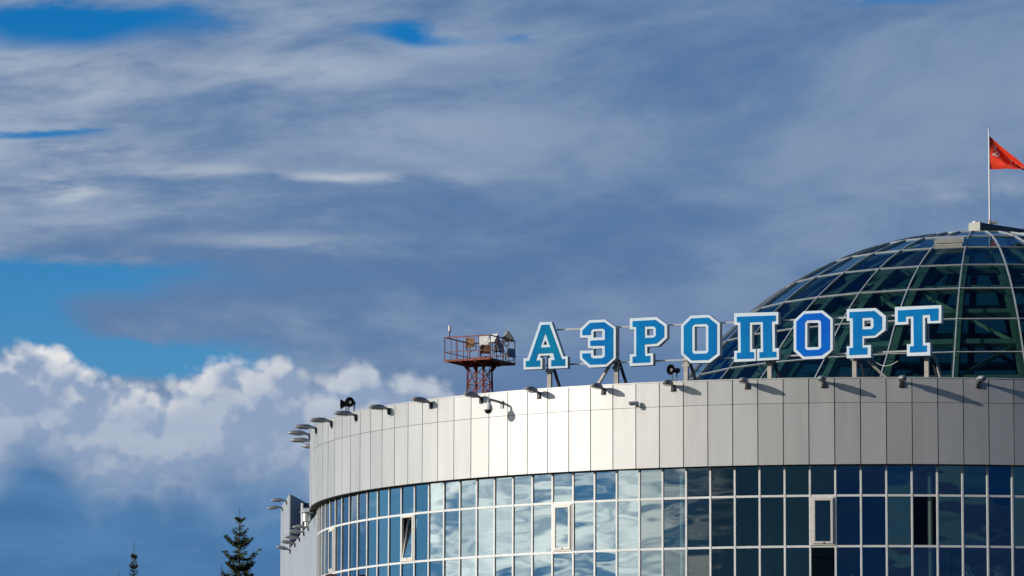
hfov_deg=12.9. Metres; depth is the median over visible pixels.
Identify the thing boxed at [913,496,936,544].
window pane
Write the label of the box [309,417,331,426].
facade lamp
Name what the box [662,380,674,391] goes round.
facade lamp
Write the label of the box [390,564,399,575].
window pane
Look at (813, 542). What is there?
opening window
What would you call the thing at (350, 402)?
horn loudspeaker
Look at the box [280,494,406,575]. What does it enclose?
side wing
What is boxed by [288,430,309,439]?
facade lamp
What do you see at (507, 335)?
floodlight
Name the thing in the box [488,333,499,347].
floodlight
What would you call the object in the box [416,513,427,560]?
window pane
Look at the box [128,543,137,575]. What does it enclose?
spruce tree
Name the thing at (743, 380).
facade lamp
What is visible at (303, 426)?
facade lamp
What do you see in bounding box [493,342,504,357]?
floodlight
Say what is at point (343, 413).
facade lamp
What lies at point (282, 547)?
facade lamp
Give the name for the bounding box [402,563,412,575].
window pane
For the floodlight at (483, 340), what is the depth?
237.66 m
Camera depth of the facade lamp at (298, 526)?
203.53 m
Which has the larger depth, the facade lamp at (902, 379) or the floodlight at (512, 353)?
the floodlight at (512, 353)
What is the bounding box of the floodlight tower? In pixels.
[444,335,514,393]
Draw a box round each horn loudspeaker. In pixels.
[340,399,345,408]
[345,397,355,410]
[667,364,679,380]
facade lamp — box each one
[267,506,282,510]
[271,498,286,504]
[276,546,290,552]
[280,540,295,547]
[284,535,299,541]
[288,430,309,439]
[289,529,303,535]
[290,437,309,442]
[292,525,308,530]
[294,424,316,433]
[301,443,309,448]
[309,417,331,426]
[334,410,356,420]
[369,404,390,414]
[411,397,431,408]
[463,391,482,403]
[525,386,540,398]
[590,383,604,394]
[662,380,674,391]
[738,377,748,388]
[817,376,825,387]
[898,375,906,387]
[976,375,985,387]
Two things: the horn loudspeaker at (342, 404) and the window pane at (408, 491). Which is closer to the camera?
the window pane at (408, 491)
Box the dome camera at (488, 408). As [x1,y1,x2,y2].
[484,398,503,413]
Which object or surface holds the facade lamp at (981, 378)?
attached to the airport terminal
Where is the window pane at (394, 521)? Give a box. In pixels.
[390,516,399,562]
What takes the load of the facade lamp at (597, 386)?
attached to the airport terminal
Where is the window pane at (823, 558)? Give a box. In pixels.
[812,547,834,575]
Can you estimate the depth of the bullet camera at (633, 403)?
177.90 m
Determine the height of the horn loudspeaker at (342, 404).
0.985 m
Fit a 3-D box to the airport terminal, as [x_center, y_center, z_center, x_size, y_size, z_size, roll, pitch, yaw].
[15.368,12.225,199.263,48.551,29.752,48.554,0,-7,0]
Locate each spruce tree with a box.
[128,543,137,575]
[220,510,262,575]
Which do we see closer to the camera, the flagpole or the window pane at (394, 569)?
the window pane at (394, 569)
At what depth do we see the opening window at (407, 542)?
185.92 m
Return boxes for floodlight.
[465,338,476,351]
[479,336,488,348]
[480,345,489,357]
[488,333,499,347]
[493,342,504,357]
[503,331,513,347]
[505,348,515,361]
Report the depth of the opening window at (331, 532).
192.71 m
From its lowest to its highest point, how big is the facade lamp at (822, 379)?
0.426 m
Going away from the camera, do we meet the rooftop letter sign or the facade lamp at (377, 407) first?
the rooftop letter sign
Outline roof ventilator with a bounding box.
[300,508,313,526]
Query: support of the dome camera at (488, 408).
attached to the airport terminal
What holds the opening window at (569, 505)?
in the airport terminal
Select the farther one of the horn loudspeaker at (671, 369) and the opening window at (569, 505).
the opening window at (569, 505)
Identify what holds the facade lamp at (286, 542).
attached to the side wing
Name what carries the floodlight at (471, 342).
attached to the floodlight tower
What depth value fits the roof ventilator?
199.19 m
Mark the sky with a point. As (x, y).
(225, 224)
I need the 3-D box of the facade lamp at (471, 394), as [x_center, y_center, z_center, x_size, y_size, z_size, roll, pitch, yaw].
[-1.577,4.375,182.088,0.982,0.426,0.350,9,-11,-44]
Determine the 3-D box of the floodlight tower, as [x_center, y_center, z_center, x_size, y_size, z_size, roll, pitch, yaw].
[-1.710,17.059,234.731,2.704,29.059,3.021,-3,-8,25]
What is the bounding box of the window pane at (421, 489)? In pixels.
[416,483,427,511]
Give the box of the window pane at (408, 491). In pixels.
[402,485,413,513]
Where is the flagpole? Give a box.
[987,128,996,223]
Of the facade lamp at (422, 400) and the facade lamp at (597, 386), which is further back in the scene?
the facade lamp at (422, 400)
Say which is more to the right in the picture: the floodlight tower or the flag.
the flag
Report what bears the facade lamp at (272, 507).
attached to the side wing
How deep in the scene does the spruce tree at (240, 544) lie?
129.97 m
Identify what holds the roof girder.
on the airport terminal
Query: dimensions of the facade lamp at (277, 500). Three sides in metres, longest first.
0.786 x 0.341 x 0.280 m
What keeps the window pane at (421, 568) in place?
in the airport terminal
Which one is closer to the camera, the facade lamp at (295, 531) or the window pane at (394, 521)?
the window pane at (394, 521)
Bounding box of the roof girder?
[969,221,1023,232]
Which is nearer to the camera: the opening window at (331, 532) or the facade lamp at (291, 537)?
the opening window at (331, 532)
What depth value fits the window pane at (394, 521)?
186.62 m
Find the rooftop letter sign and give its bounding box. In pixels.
[523,305,942,387]
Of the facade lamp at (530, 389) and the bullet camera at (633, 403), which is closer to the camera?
the bullet camera at (633, 403)
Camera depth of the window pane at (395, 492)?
186.83 m
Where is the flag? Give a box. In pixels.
[990,137,1023,169]
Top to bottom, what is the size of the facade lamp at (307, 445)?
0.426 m
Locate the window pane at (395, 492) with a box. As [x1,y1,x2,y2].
[390,486,400,514]
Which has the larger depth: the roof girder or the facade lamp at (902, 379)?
the roof girder
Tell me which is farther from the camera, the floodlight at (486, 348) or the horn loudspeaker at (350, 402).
the floodlight at (486, 348)
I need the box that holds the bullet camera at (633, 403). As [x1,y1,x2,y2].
[629,401,638,406]
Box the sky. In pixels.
[0,0,1023,575]
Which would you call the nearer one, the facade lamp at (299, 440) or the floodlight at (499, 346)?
the facade lamp at (299, 440)
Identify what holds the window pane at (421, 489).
in the airport terminal
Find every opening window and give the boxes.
[328,527,334,572]
[401,515,413,561]
[553,503,571,551]
[811,497,834,544]
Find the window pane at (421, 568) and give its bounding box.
[415,562,427,575]
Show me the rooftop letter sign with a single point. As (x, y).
(921, 318)
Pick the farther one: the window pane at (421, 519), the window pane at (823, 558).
the window pane at (421, 519)
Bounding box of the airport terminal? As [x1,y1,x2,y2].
[309,230,1023,575]

